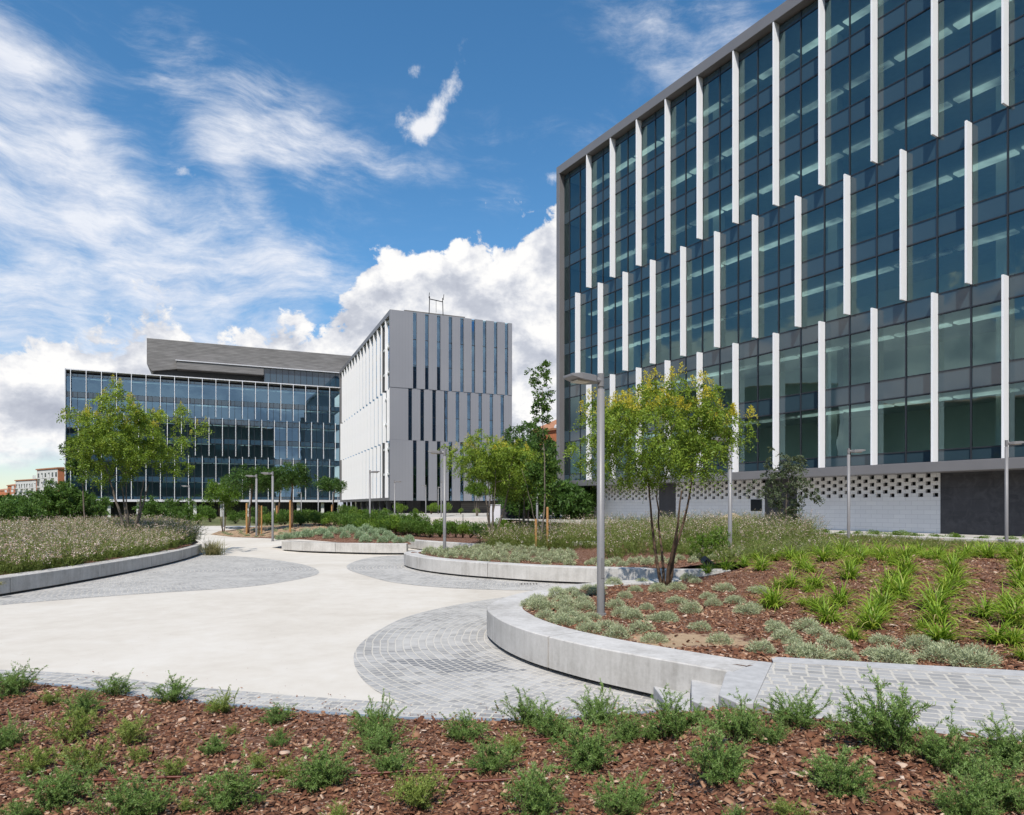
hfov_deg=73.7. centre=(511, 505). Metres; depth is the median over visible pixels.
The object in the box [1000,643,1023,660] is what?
daylily clump
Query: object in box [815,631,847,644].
silver cushion plant
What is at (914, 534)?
groundcover clump
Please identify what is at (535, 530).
timber stake
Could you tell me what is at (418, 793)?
rosemary bush
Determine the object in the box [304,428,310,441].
window
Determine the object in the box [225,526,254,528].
stone slab
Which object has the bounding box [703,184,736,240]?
window
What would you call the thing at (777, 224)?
window
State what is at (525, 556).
santolina cushion
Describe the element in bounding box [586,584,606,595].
silver cushion plant
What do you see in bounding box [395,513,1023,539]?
terrace paving
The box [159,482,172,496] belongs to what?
window
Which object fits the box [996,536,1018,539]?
groundcover clump
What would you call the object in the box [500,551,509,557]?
santolina cushion
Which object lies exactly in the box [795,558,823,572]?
daylily clump
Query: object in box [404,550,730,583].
curved bench wall
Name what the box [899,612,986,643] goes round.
daylily clump
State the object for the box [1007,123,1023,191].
window
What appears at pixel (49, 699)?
rosemary bush
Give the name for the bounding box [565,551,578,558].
santolina cushion
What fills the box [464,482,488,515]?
young tree
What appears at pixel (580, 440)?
window
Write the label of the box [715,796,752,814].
rosemary bush
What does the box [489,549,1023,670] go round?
bark mulch
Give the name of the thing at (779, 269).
window
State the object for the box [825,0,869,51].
window
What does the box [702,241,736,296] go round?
window
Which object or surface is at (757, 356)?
window
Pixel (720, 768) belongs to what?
rosemary bush
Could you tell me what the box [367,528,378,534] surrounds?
lavender cotton mound
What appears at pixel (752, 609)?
silver cushion plant
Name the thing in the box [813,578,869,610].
daylily clump
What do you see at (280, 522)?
evergreen shrub
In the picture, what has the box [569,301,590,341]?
window
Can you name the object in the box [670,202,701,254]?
window
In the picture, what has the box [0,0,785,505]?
sky
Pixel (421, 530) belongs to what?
evergreen shrub
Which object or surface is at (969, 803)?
rosemary bush
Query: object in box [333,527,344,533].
lavender cotton mound
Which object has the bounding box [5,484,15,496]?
apartment building
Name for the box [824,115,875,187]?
window
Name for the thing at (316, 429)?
window
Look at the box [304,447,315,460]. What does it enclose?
window
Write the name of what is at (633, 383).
window
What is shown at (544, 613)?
silver cushion plant
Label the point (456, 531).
evergreen shrub
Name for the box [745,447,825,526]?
young tree
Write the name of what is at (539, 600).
silver cushion plant
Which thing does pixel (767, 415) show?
window
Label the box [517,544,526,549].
santolina cushion
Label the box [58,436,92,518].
poplar tree
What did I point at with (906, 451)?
window
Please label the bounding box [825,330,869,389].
window
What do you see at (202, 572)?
cobbled paving
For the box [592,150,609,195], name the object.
window
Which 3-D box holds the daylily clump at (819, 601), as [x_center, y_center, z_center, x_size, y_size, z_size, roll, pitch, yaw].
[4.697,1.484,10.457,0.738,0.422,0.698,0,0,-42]
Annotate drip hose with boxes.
[76,776,186,780]
[234,768,485,774]
[457,777,520,782]
[518,734,573,740]
[588,627,656,631]
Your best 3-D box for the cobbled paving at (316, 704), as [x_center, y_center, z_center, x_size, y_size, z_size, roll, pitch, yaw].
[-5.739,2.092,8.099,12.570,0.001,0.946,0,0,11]
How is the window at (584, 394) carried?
in the office building at (798, 224)
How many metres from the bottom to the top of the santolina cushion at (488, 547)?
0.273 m
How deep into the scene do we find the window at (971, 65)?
32.43 m
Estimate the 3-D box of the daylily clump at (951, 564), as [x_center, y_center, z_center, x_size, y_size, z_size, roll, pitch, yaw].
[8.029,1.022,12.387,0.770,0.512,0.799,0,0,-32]
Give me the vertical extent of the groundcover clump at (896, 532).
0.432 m
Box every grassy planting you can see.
[657,531,869,564]
[818,531,1023,549]
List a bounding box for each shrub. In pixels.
[0,496,45,523]
[18,478,112,521]
[131,495,177,518]
[163,496,196,524]
[186,512,208,523]
[195,504,217,521]
[226,510,245,523]
[248,506,268,517]
[251,516,262,525]
[260,513,269,525]
[262,513,277,525]
[267,508,288,522]
[274,512,284,524]
[277,510,288,524]
[293,509,308,523]
[295,514,307,525]
[303,508,317,521]
[307,511,323,524]
[312,515,321,524]
[317,511,334,525]
[321,515,334,526]
[329,512,345,526]
[337,504,355,511]
[337,513,354,527]
[339,512,359,522]
[342,507,354,513]
[346,519,362,527]
[348,506,363,515]
[351,517,367,528]
[353,512,371,519]
[359,511,378,525]
[364,517,384,533]
[372,521,390,530]
[376,509,392,517]
[378,515,391,519]
[382,512,401,534]
[393,503,408,513]
[395,511,417,518]
[395,518,410,534]
[398,518,419,535]
[403,519,420,535]
[409,512,425,519]
[415,522,432,536]
[416,516,430,522]
[418,520,440,536]
[426,503,440,513]
[428,517,442,525]
[432,522,442,536]
[436,502,451,511]
[437,521,456,536]
[446,520,462,537]
[456,522,474,537]
[460,520,482,537]
[469,521,487,537]
[494,518,514,533]
[686,525,732,557]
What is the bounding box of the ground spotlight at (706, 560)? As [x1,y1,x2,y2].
[700,556,713,566]
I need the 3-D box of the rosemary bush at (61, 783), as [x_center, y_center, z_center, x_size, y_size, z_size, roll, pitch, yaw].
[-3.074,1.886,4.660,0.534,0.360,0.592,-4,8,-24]
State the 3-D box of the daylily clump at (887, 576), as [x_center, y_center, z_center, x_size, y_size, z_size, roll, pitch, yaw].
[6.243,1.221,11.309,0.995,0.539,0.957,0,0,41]
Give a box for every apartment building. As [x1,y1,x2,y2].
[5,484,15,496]
[12,479,36,496]
[32,467,64,494]
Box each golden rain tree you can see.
[56,374,213,532]
[437,428,561,544]
[482,447,557,534]
[562,362,760,585]
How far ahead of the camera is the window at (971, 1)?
32.44 m
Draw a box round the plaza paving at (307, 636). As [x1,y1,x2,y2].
[0,526,750,702]
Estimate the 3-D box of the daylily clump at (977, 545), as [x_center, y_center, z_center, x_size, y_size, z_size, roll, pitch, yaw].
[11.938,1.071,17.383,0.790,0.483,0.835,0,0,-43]
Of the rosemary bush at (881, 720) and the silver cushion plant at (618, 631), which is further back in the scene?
the silver cushion plant at (618, 631)
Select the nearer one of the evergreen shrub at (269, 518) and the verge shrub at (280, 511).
the evergreen shrub at (269, 518)
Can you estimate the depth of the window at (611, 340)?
55.81 m
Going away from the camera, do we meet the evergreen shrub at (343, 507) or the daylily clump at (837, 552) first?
the daylily clump at (837, 552)
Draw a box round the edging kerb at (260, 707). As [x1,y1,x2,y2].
[37,682,655,720]
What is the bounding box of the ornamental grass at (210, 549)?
[196,536,231,555]
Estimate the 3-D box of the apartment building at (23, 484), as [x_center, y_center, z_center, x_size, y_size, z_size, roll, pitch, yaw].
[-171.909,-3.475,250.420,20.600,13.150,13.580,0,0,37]
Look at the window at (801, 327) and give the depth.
40.99 m
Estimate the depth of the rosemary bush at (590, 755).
5.29 m
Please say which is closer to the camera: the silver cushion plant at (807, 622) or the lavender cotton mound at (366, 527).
the silver cushion plant at (807, 622)
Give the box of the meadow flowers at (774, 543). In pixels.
[678,533,858,556]
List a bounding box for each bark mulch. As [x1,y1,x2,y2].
[0,682,1023,814]
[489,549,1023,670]
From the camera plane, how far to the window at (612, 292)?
55.81 m
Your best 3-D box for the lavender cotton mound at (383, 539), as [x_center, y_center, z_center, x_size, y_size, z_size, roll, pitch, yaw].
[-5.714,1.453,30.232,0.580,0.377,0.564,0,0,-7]
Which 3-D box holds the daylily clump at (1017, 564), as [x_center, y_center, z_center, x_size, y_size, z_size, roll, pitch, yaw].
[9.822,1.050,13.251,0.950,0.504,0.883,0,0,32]
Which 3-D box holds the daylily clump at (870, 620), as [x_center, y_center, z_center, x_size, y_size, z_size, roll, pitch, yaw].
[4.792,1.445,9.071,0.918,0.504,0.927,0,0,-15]
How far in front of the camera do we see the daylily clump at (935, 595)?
9.95 m
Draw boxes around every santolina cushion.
[421,547,431,554]
[431,550,439,554]
[444,549,457,557]
[461,550,472,557]
[464,547,474,553]
[470,553,480,559]
[477,553,490,561]
[480,550,492,556]
[483,545,493,550]
[489,553,500,560]
[494,544,503,549]
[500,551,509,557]
[501,557,508,561]
[502,546,510,551]
[508,552,519,558]
[508,557,519,562]
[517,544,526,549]
[518,552,531,560]
[519,549,528,553]
[527,544,538,552]
[529,549,537,555]
[530,555,541,561]
[537,546,548,552]
[540,553,551,559]
[540,559,551,564]
[547,551,557,556]
[550,554,564,562]
[556,550,566,555]
[562,547,574,554]
[563,557,576,565]
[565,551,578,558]
[584,560,595,564]
[589,557,596,562]
[595,558,611,566]
[607,558,616,563]
[617,559,629,566]
[627,556,638,563]
[640,556,653,564]
[675,553,685,559]
[687,555,698,562]
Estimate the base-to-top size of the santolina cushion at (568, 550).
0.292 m
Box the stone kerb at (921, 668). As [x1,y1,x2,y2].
[771,657,1023,676]
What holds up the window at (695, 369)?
in the office building at (798, 224)
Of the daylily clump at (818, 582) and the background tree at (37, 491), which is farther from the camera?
the background tree at (37, 491)
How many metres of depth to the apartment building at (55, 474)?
203.72 m
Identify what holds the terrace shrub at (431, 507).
on the terrace paving at (541, 519)
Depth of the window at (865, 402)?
37.61 m
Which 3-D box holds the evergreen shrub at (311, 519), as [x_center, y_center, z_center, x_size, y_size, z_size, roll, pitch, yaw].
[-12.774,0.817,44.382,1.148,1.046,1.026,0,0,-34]
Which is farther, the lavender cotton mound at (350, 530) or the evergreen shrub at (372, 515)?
the evergreen shrub at (372, 515)
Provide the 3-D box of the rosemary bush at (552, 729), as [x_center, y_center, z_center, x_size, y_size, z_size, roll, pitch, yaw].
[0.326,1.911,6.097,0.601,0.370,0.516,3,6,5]
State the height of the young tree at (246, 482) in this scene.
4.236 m
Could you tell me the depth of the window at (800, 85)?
40.22 m
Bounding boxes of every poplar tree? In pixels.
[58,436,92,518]
[520,443,568,534]
[524,360,555,544]
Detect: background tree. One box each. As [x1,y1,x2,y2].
[0,495,31,517]
[1,493,33,499]
[8,493,33,502]
[9,489,40,498]
[88,495,113,519]
[486,478,505,504]
[496,477,542,520]
[500,420,541,447]
[513,432,550,454]
[534,478,596,518]
[537,440,555,462]
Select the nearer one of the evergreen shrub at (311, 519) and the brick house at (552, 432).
the evergreen shrub at (311, 519)
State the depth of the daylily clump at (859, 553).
14.87 m
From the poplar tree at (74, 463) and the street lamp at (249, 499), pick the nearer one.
the poplar tree at (74, 463)
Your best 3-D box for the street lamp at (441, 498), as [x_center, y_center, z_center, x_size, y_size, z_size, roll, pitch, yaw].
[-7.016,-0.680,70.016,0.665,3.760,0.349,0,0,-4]
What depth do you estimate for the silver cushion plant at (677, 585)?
13.62 m
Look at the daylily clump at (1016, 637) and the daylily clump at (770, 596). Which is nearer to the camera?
the daylily clump at (1016, 637)
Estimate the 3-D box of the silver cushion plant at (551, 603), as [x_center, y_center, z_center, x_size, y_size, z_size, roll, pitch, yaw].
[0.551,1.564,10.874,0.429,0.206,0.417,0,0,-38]
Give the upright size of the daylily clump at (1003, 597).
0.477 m
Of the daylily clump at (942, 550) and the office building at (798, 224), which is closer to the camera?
the daylily clump at (942, 550)
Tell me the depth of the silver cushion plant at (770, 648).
7.76 m
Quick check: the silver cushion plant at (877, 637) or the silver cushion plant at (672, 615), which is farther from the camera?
the silver cushion plant at (672, 615)
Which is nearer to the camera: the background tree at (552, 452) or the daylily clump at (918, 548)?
the daylily clump at (918, 548)
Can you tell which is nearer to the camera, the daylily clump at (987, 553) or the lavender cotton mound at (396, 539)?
the daylily clump at (987, 553)
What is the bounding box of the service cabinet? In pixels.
[490,505,500,523]
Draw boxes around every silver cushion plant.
[520,596,537,606]
[524,596,549,610]
[529,593,548,600]
[535,607,555,618]
[537,599,560,610]
[545,611,575,623]
[548,587,571,597]
[551,612,574,625]
[552,593,572,601]
[554,598,578,607]
[556,604,575,615]
[563,610,586,617]
[564,586,580,592]
[568,613,594,625]
[570,589,586,597]
[573,594,595,602]
[573,598,596,611]
[575,620,601,633]
[580,583,591,590]
[584,611,601,619]
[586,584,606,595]
[595,619,615,629]
[601,621,632,638]
[605,576,623,584]
[605,597,626,608]
[610,605,636,617]
[617,590,632,598]
[621,605,643,619]
[627,584,642,591]
[628,619,655,633]
[635,577,648,581]
[638,602,654,609]
[640,630,668,643]
[644,610,672,622]
[648,581,669,591]
[652,609,679,622]
[665,594,689,603]
[667,581,688,589]
[677,599,703,613]
[680,573,697,580]
[687,577,702,582]
[688,619,712,631]
[698,591,719,598]
[704,597,723,605]
[706,631,734,644]
[712,581,736,591]
[723,594,746,604]
[731,601,759,614]
[742,601,763,611]
[745,584,768,592]
[745,638,775,654]
[751,585,767,592]
[763,618,783,626]
[764,621,788,633]
[771,625,801,641]
[780,636,803,646]
[782,641,816,657]
[789,616,820,632]
[793,639,834,659]
[803,625,829,637]
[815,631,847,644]
[829,639,853,649]
[830,647,860,660]
[859,645,890,657]
[866,642,917,663]
[868,631,899,645]
[884,650,917,663]
[899,631,934,648]
[914,641,955,663]
[930,638,961,653]
[948,648,1002,667]
[956,643,1003,663]
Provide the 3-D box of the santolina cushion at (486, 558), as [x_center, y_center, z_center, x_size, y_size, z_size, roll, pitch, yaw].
[-0.827,1.564,20.540,0.420,0.272,0.415,0,0,26]
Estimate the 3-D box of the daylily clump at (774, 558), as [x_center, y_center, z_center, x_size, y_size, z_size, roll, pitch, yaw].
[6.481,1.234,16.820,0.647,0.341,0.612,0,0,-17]
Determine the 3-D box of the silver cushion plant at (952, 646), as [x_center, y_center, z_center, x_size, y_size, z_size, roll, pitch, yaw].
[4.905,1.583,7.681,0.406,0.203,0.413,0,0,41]
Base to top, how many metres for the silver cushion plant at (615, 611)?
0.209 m
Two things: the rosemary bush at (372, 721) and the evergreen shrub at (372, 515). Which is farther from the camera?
the evergreen shrub at (372, 515)
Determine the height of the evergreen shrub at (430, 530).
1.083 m
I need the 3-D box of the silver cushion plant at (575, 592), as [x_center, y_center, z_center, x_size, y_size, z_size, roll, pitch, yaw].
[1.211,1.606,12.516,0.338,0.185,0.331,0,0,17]
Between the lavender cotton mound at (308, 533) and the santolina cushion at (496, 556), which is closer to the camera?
the santolina cushion at (496, 556)
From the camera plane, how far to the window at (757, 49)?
42.81 m
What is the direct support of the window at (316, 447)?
in the office building at (266, 408)
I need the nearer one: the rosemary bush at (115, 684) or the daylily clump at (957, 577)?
the rosemary bush at (115, 684)
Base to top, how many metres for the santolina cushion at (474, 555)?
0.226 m
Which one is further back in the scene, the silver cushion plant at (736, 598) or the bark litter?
the silver cushion plant at (736, 598)
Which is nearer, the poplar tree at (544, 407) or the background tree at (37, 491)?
the poplar tree at (544, 407)
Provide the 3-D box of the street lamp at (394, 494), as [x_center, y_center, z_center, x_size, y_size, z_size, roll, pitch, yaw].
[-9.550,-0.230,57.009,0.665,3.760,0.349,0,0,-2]
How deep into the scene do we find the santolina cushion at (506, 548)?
24.11 m
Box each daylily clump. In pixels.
[696,561,717,574]
[713,556,737,569]
[733,553,754,566]
[745,551,776,570]
[745,576,801,612]
[746,552,775,567]
[748,550,764,560]
[757,583,795,607]
[764,574,790,589]
[765,551,785,560]
[776,544,804,559]
[777,566,805,589]
[781,551,813,569]
[791,550,808,560]
[793,595,814,606]
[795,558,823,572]
[796,568,835,588]
[797,580,823,592]
[800,591,841,611]
[800,595,854,624]
[803,541,841,561]
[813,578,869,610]
[826,546,848,559]
[827,538,859,557]
[829,554,872,579]
[829,595,908,631]
[835,538,878,563]
[835,552,865,567]
[838,621,872,642]
[848,587,910,619]
[851,577,911,614]
[858,562,918,590]
[861,545,879,555]
[863,541,902,560]
[865,536,895,551]
[875,547,914,565]
[875,569,923,602]
[876,560,924,585]
[880,550,932,576]
[888,540,924,558]
[896,576,969,612]
[899,540,927,555]
[899,593,970,627]
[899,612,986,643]
[907,616,934,630]
[915,548,936,558]
[917,545,942,557]
[918,568,974,597]
[923,544,951,559]
[927,543,953,558]
[928,551,966,564]
[929,564,983,587]
[934,553,971,573]
[939,547,971,559]
[948,541,982,558]
[954,590,1006,621]
[962,615,1023,646]
[968,539,994,552]
[969,544,984,556]
[972,540,1003,558]
[975,594,1023,627]
[976,583,1023,609]
[985,615,1023,647]
[987,540,1020,558]
[992,590,1023,628]
[994,562,1023,587]
[998,549,1023,569]
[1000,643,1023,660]
[1001,579,1023,602]
[1002,541,1023,558]
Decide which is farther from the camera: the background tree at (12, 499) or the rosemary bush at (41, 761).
the background tree at (12, 499)
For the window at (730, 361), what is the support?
in the office building at (798, 224)
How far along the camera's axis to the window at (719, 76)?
45.42 m
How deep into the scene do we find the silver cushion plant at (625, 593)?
12.43 m
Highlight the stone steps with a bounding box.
[653,659,771,712]
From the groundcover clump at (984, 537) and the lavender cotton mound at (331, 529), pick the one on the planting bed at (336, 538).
the lavender cotton mound at (331, 529)
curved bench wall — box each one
[0,544,201,595]
[282,541,407,554]
[398,537,473,549]
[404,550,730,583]
[487,577,755,695]
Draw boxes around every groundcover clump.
[867,529,885,534]
[886,530,909,535]
[904,532,924,535]
[928,533,943,536]
[945,532,964,537]
[974,535,990,538]
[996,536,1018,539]
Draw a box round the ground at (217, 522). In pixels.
[104,506,589,526]
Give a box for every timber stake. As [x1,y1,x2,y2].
[246,503,247,533]
[258,505,259,534]
[289,500,290,532]
[535,519,536,545]
[546,507,548,547]
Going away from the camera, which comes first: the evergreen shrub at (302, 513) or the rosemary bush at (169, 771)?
the rosemary bush at (169, 771)
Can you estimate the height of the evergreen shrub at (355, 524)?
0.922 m
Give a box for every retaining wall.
[426,517,487,526]
[501,506,535,517]
[818,533,1023,543]
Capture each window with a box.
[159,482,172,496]
[173,482,186,496]
[187,482,200,496]
[304,410,315,423]
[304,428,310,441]
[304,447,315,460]
[316,429,327,442]
[316,447,327,460]
[569,167,585,209]
[569,212,585,253]
[569,258,590,297]
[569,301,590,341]
[569,347,590,385]
[569,394,585,429]
[569,440,584,473]
[591,246,613,288]
[591,292,613,334]
[591,340,613,377]
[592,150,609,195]
[592,198,609,242]
[614,281,640,326]
[614,331,640,374]
[615,132,635,181]
[615,182,635,229]
[615,233,640,278]
[615,383,635,400]
[641,218,669,266]
[641,269,669,317]
[641,322,669,367]
[642,112,664,165]
[642,165,664,215]
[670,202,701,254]
[670,256,701,307]
[670,312,701,360]
[671,90,696,147]
[671,146,696,200]
[671,369,696,411]
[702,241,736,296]
[702,301,736,352]
[703,66,731,127]
[703,125,731,183]
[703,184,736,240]
[704,361,731,407]
[737,164,777,224]
[737,224,777,284]
[737,288,777,343]
[739,38,772,105]
[739,101,772,164]
[739,352,772,403]
[739,415,772,462]
[751,499,761,510]
[778,141,823,207]
[778,206,823,270]
[778,273,823,333]
[779,7,817,80]
[779,74,817,143]
[779,342,817,397]
[779,409,817,460]
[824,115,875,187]
[824,184,875,254]
[824,256,875,322]
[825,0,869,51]
[825,43,869,119]
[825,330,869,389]
[825,402,869,457]
[876,84,935,164]
[876,160,935,236]
[876,237,935,309]
[878,0,909,19]
[878,7,930,91]
[878,316,930,381]
[878,394,930,453]
[936,49,1006,138]
[936,130,1006,216]
[936,215,1006,294]
[938,0,1000,60]
[938,301,1000,372]
[938,384,1000,450]
[1007,38,1023,107]
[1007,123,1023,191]
[1007,209,1023,276]
[1009,295,1023,360]
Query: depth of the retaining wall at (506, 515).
62.12 m
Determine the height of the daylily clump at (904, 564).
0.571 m
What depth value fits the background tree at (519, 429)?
91.48 m
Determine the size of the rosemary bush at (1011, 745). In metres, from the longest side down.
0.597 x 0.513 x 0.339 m
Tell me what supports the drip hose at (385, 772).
on the bark mulch at (789, 790)
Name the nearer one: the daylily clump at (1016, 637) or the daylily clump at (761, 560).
the daylily clump at (1016, 637)
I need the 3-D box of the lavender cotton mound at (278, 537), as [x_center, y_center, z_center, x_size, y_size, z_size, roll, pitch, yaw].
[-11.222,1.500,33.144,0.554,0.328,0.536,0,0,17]
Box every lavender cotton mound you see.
[274,533,281,539]
[280,532,293,539]
[299,527,314,536]
[315,528,328,534]
[322,531,332,538]
[327,526,337,531]
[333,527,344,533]
[339,530,350,537]
[348,526,357,533]
[354,529,367,538]
[358,533,371,542]
[360,523,372,530]
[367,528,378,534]
[371,532,380,539]
[376,528,386,533]
[377,535,388,542]
[382,530,393,536]
[387,533,396,540]
[391,536,404,542]
[404,534,415,541]
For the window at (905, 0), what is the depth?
35.52 m
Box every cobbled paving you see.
[0,555,318,604]
[0,670,548,717]
[346,555,574,589]
[354,597,658,716]
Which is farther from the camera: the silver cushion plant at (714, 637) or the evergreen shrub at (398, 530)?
the evergreen shrub at (398, 530)
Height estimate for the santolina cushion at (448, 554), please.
0.320 m
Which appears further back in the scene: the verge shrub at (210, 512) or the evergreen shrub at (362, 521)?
the verge shrub at (210, 512)
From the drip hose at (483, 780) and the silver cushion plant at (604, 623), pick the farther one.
the silver cushion plant at (604, 623)
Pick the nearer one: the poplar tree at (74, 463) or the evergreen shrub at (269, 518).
the poplar tree at (74, 463)
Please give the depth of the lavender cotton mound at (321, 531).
31.27 m
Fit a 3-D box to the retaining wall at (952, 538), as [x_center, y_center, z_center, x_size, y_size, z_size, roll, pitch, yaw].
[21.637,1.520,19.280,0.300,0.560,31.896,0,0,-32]
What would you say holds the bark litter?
on the cobbled paving at (316, 704)
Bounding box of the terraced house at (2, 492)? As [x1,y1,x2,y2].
[0,489,6,494]
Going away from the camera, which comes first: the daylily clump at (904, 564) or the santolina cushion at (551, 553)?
the daylily clump at (904, 564)
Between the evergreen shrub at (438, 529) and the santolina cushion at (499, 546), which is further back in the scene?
the evergreen shrub at (438, 529)
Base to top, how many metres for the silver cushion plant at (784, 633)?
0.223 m
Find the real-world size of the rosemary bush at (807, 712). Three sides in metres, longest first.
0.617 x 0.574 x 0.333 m
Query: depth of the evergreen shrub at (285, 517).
46.77 m
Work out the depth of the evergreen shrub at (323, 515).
43.51 m
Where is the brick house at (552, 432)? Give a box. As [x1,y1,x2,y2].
[535,420,555,454]
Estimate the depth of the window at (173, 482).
133.16 m
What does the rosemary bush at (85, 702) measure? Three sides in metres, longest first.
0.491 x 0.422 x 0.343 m
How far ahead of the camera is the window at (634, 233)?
53.21 m
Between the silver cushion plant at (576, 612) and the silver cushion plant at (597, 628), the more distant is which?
the silver cushion plant at (576, 612)
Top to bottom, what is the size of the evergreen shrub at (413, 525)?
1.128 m
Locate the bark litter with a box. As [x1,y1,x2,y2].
[9,671,651,717]
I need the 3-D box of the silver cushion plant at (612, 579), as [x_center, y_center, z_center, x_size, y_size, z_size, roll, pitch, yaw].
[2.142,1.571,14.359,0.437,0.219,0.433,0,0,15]
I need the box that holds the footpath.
[754,663,1023,741]
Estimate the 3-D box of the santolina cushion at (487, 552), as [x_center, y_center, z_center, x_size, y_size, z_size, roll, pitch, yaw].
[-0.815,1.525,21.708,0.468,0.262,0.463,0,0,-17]
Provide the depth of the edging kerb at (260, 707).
6.88 m
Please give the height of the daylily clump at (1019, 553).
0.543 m
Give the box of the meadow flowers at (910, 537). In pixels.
[826,532,1021,546]
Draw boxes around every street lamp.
[182,485,189,508]
[244,478,250,525]
[245,474,256,535]
[261,471,273,540]
[369,470,379,520]
[394,480,401,513]
[421,485,426,514]
[428,449,445,548]
[440,481,446,516]
[536,497,537,521]
[563,372,605,615]
[712,437,732,564]
[847,448,865,538]
[1004,440,1023,542]
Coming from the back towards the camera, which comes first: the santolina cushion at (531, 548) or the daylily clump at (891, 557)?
the santolina cushion at (531, 548)
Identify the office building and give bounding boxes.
[65,338,350,516]
[339,292,511,514]
[554,0,1023,535]
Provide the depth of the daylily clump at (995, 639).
8.05 m
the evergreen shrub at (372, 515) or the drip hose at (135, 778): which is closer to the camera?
the drip hose at (135, 778)
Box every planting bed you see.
[283,531,410,544]
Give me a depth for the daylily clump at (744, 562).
16.46 m
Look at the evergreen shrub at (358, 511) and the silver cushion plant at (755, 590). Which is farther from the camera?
the evergreen shrub at (358, 511)
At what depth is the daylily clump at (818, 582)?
12.33 m
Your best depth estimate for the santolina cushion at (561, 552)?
21.63 m
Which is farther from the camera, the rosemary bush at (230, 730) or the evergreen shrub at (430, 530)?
the evergreen shrub at (430, 530)
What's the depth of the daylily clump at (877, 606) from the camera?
9.73 m
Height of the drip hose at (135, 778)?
0.042 m
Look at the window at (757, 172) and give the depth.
42.80 m
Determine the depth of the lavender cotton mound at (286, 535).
32.44 m
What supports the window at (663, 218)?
in the office building at (798, 224)
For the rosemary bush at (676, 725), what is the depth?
5.77 m
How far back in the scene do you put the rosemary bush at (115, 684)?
7.46 m
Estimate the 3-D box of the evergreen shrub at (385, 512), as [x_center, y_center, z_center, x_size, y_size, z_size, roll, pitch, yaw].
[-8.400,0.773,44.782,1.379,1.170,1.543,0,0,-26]
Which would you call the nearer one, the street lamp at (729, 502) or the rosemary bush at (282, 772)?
the rosemary bush at (282, 772)
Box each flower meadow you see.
[0,513,211,574]
[470,508,836,558]
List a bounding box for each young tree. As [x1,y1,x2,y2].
[201,477,245,531]
[220,463,283,532]
[254,480,300,523]
[263,461,318,527]
[312,475,347,510]
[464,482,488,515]
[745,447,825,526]
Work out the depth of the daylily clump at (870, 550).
16.70 m
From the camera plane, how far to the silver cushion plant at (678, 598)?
11.82 m
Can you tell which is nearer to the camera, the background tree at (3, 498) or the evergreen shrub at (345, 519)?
the evergreen shrub at (345, 519)
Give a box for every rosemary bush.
[0,658,48,699]
[0,709,36,749]
[0,730,70,773]
[0,783,43,814]
[13,753,103,814]
[24,690,113,743]
[35,687,65,705]
[57,688,109,719]
[58,732,117,777]
[63,762,194,814]
[91,668,140,696]
[96,710,159,747]
[124,741,151,764]
[145,670,204,704]
[153,746,191,779]
[173,792,201,813]
[180,740,287,814]
[194,731,230,757]
[203,684,238,714]
[222,722,240,736]
[241,748,271,768]
[249,702,297,725]
[260,749,298,778]
[264,723,295,748]
[272,727,361,794]
[319,797,355,814]
[345,688,406,737]
[345,714,417,755]
[360,745,418,778]
[381,755,459,812]
[437,708,492,742]
[450,733,525,775]
[492,684,559,727]
[497,729,527,755]
[500,759,574,814]
[515,692,579,744]
[547,700,622,776]
[566,678,629,725]
[581,767,674,814]
[596,698,649,744]
[629,683,713,739]
[633,720,669,742]
[662,707,754,786]
[696,687,786,746]
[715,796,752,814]
[750,717,794,745]
[759,685,847,730]
[762,794,826,814]
[795,743,904,802]
[821,664,966,760]
[898,723,1013,778]
[907,769,1023,814]
[942,748,1023,814]
[954,703,1023,769]
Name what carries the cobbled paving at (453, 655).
on the plaza paving at (307, 636)
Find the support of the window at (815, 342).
in the office building at (798, 224)
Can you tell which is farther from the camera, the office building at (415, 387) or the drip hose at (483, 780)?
the office building at (415, 387)
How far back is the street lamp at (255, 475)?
39.65 m

